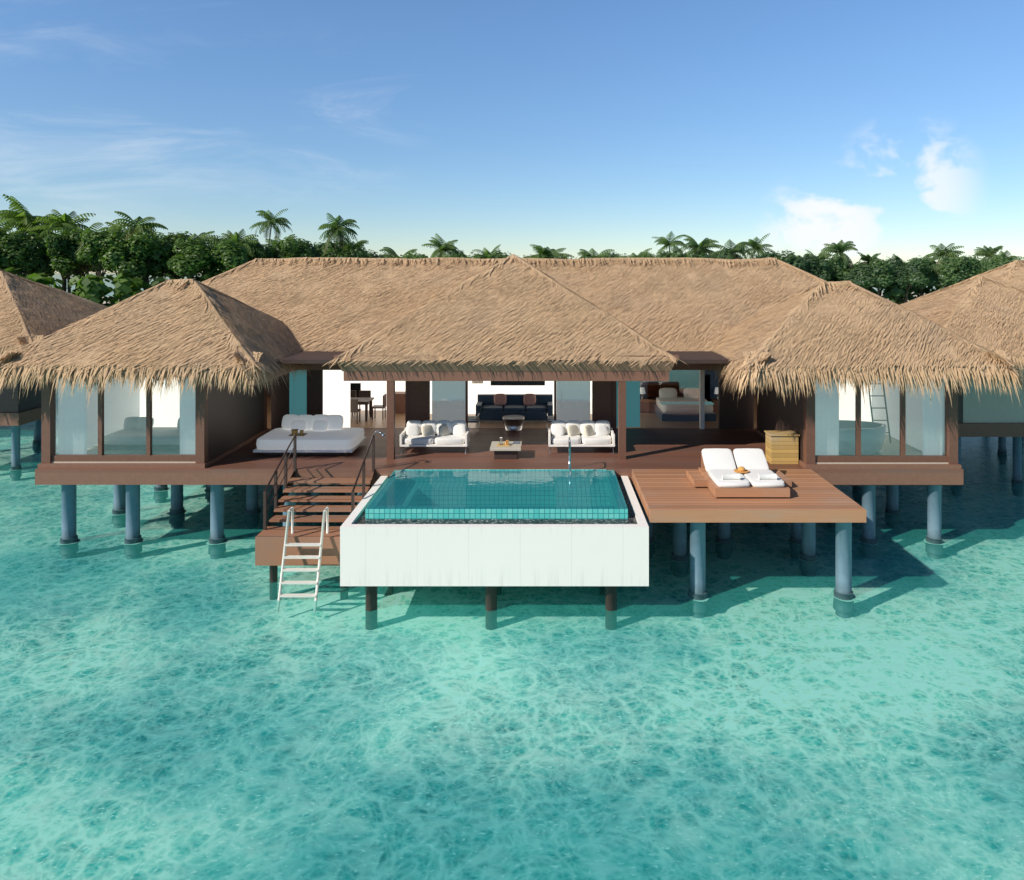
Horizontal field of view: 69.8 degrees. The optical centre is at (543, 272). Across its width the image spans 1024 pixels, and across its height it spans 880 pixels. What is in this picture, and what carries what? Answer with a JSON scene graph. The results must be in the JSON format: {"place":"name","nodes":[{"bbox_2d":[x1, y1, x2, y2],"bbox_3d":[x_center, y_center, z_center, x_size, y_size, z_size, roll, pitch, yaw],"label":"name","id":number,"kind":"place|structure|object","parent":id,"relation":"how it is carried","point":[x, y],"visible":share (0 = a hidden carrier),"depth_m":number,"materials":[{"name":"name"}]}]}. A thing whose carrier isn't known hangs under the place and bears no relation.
{"place":"outdoors","nodes":[
{"label":"outdoors","id":0,"kind":"place"},
{"bbox_2d":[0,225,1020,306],"bbox_3d":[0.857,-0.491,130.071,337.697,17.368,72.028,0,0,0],"label":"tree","id":1,"kind":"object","parent":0,"point":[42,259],"depth_m":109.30,"materials":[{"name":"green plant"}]},
{"bbox_2d":[0,194,1023,275],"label":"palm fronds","id":2,"kind":"object","parent":1,"relation":"attached to","point":[24,220],"visible":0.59,"depth_m":133.05,"materials":[{"name":"green plant"}]},
{"bbox_2d":[0,287,1023,879],"bbox_3d":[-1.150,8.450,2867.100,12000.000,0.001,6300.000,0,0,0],"label":"sea water","id":3,"kind":"structure","parent":0,"point":[178,705],"depth_m":14.11,"materials":[{"name":"teal liquid"}]},
{"bbox_2d":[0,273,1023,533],"bbox_3d":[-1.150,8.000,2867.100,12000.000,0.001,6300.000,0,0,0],"label":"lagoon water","id":4,"kind":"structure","parent":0,"point":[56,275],"depth_m":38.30,"materials":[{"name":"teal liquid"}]},
{"bbox_2d":[0,377,57,480],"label":"bungalow","id":5,"kind":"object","parent":4,"relation":"in","point":[16,411],"visible":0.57,"depth_m":29.69,"materials":[{"name":"brown wood"}]},
{"bbox_2d":[0,271,106,354],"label":"neighbour roof","id":6,"kind":"object","parent":5,"relation":"on","point":[30,311],"visible":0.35,"depth_m":30.57,"materials":[{"name":"beige wicker"}]},
{"bbox_2d":[0,269,107,307],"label":"neighbour roof","id":7,"kind":"object","parent":5,"relation":"on","point":[58,289],"visible":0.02,"depth_m":41.35,"materials":[{"name":"brown wicker"}]},
{"bbox_2d":[255,434,375,599],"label":"stairs","id":8,"kind":"structure","parent":4,"relation":"in","point":[269,542],"depth_m":19.31,"materials":[{"name":"brown wood"}]},
{"bbox_2d":[276,507,328,611],"bbox_3d":[-6.010,7.144,18.326,0.970,2.237,1.118,0,0,0],"label":"swim ladder","id":9,"kind":"object","parent":8,"relation":"attached to","point":[320,544],"visible":1,"depth_m":18.17,"materials":[{"name":"white metal"}]},
{"bbox_2d":[340,469,648,629],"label":"pool","id":10,"kind":"structure","parent":4,"relation":"in","point":[492,531],"depth_m":17.10,"materials":[{"name":"tile"}]},
{"bbox_2d":[374,431,570,487],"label":"pool handrails","id":11,"kind":"object","parent":10,"relation":"attached to","point":[381,433],"visible":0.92,"depth_m":20.84,"materials":[{"name":"silver metal"}]},
{"bbox_2d":[57,485,945,617],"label":"stilts","id":12,"kind":"object","parent":4,"relation":"in","point":[126,513],"visible":0.24,"depth_m":21.60,"materials":[{"name":"concrete"}]},
{"bbox_2d":[35,428,963,522],"bbox_3d":[-1.150,5.973,26.065,30.000,0.454,16.670,0,0,0],"label":"deck","id":13,"kind":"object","parent":12,"relation":"on","point":[655,464],"visible":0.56,"depth_m":21.40,"materials":[{"name":"brown wood"}]},
{"bbox_2d":[38,377,267,467],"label":"pavilion","id":14,"kind":"structure","parent":13,"relation":"on","point":[216,425],"depth_m":21.97,"materials":[{"name":"brown wood"}]},
{"bbox_2d":[0,279,313,407],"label":"pavilion roof","id":15,"kind":"structure","parent":14,"relation":"on","point":[180,330],"depth_m":21.54,"materials":[{"name":"brown plant"}]},
{"bbox_2d":[253,414,366,454],"bbox_3d":[-7.500,5.238,23.750,3.100,1.024,1.900,0,0,0],"label":"daybed","id":16,"kind":"object","parent":13,"relation":"on","point":[321,434],"visible":1,"depth_m":23.23,"materials":[{"name":"white fabric"}]},
{"bbox_2d":[490,437,521,458],"bbox_3d":[-1.175,5.450,22.925,0.950,0.600,0.950,0,0,0],"label":"coffee table","id":17,"kind":"object","parent":13,"relation":"on","point":[507,449],"visible":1,"depth_m":22.57,"materials":[{"name":"stone"}]},
{"bbox_2d":[399,420,614,453],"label":"sofas","id":18,"kind":"object","parent":13,"relation":"on","point":[456,433],"visible":1,"depth_m":23.54,"materials":[{"name":"fabric"}]},
{"bbox_2d":[468,381,553,431],"bbox_3d":[-1.125,4.814,28.043,4.037,1.848,3.315,0,0,0],"label":"living room furniture","id":19,"kind":"object","parent":13,"relation":"on","point":[513,412],"visible":0.69,"depth_m":28.16,"materials":[{"name":"blue fabric"}]},
{"bbox_2d":[267,351,756,458],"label":"building","id":20,"kind":"structure","parent":13,"relation":"on","point":[616,404],"depth_m":26.90,"materials":[{"name":"white paint"}]},
{"bbox_2d":[350,383,404,423],"bbox_3d":[-7.270,5.169,29.080,4.440,1.138,2.840,0,0,0],"label":"dining set","id":21,"kind":"object","parent":20,"relation":"on","point":[358,396],"visible":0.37,"depth_m":29.26,"materials":[{"name":"brown wood"}]},
{"bbox_2d":[325,254,684,380],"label":"roof","id":22,"kind":"structure","parent":20,"relation":"on","point":[525,318],"depth_m":23.08,"materials":[{"name":"brown plant"}]},
{"bbox_2d":[200,257,824,369],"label":"roof","id":23,"kind":"structure","parent":20,"relation":"on","point":[320,304],"depth_m":28.09,"materials":[{"name":"brown plant"}]},
{"bbox_2d":[640,370,717,420],"bbox_3d":[5.125,4.294,29.375,5.050,2.888,2.250,0,0,0],"label":"bed","id":24,"kind":"object","parent":20,"relation":"on","point":[675,397],"visible":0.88,"depth_m":30.02,"materials":[{"name":"fabric"}]},
{"bbox_2d":[686,448,791,497],"bbox_3d":[5.300,5.353,19.664,2.600,0.786,2.128,0,0,0],"label":"double sun lounger","id":25,"kind":"object","parent":13,"relation":"on","point":[738,473],"visible":1,"depth_m":19.50,"materials":[{"name":"teak"},{"name":"white fabric"},{"name":"straw"}]},
{"bbox_2d":[764,431,799,463],"bbox_3d":[7.215,5.305,22.225,0.890,0.890,0.610,0,0,0],"label":"towel cabinet","id":26,"kind":"object","parent":13,"relation":"on","point":[781,447],"visible":0.97,"depth_m":21.95,"materials":[{"name":"yellow wood"}]},
{"bbox_2d":[755,378,960,468],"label":"pavilion","id":27,"kind":"structure","parent":13,"relation":"on","point":[924,433],"depth_m":21.86,"materials":[{"name":"brown wood"}]},
{"bbox_2d":[104,417,885,454],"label":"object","id":28,"kind":"object","parent":27,"relation":"on","point":[131,436],"visible":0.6,"depth_m":22.98,"materials":[{"name":"fabric"},{"name":"ceramic"}]},
{"bbox_2d":[695,281,1023,405],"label":"pavilion roof","id":29,"kind":"structure","parent":27,"relation":"on","point":[825,332],"depth_m":21.31,"materials":[{"name":"brown plant"}]},
{"bbox_2d":[867,380,890,442],"bbox_3d":[11.100,4.520,24.300,0.550,2.153,0.648,0,0,0],"label":"ladder","id":30,"kind":"object","parent":27,"relation":"on","point":[871,408],"visible":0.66,"depth_m":24.30,"materials":[{"name":"white wood"}]},
{"bbox_2d":[951,363,1023,495],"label":"bungalow","id":31,"kind":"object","parent":4,"relation":"in","point":[1000,416],"visible":0.24,"depth_m":27.50,"materials":[{"name":"wood"}]},
{"bbox_2d":[900,275,1023,380],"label":"neighbour roof","id":32,"kind":"object","parent":31,"relation":"on","point":[985,312],"visible":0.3,"depth_m":27.81,"materials":[{"name":"beige wicker"}]},
{"bbox_2d":[908,260,1023,301],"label":"neighbour roof","id":33,"kind":"object","parent":31,"relation":"on","point":[1011,273],"visible":0.05,"depth_m":36.17,"materials":[{"name":"beige wicker"}]},
{"bbox_2d":[0,0,1023,272],"label":"sky","id":34,"kind":"structure","parent":0,"point":[888,128],"materials":[{"name":"blue"}]}
]}

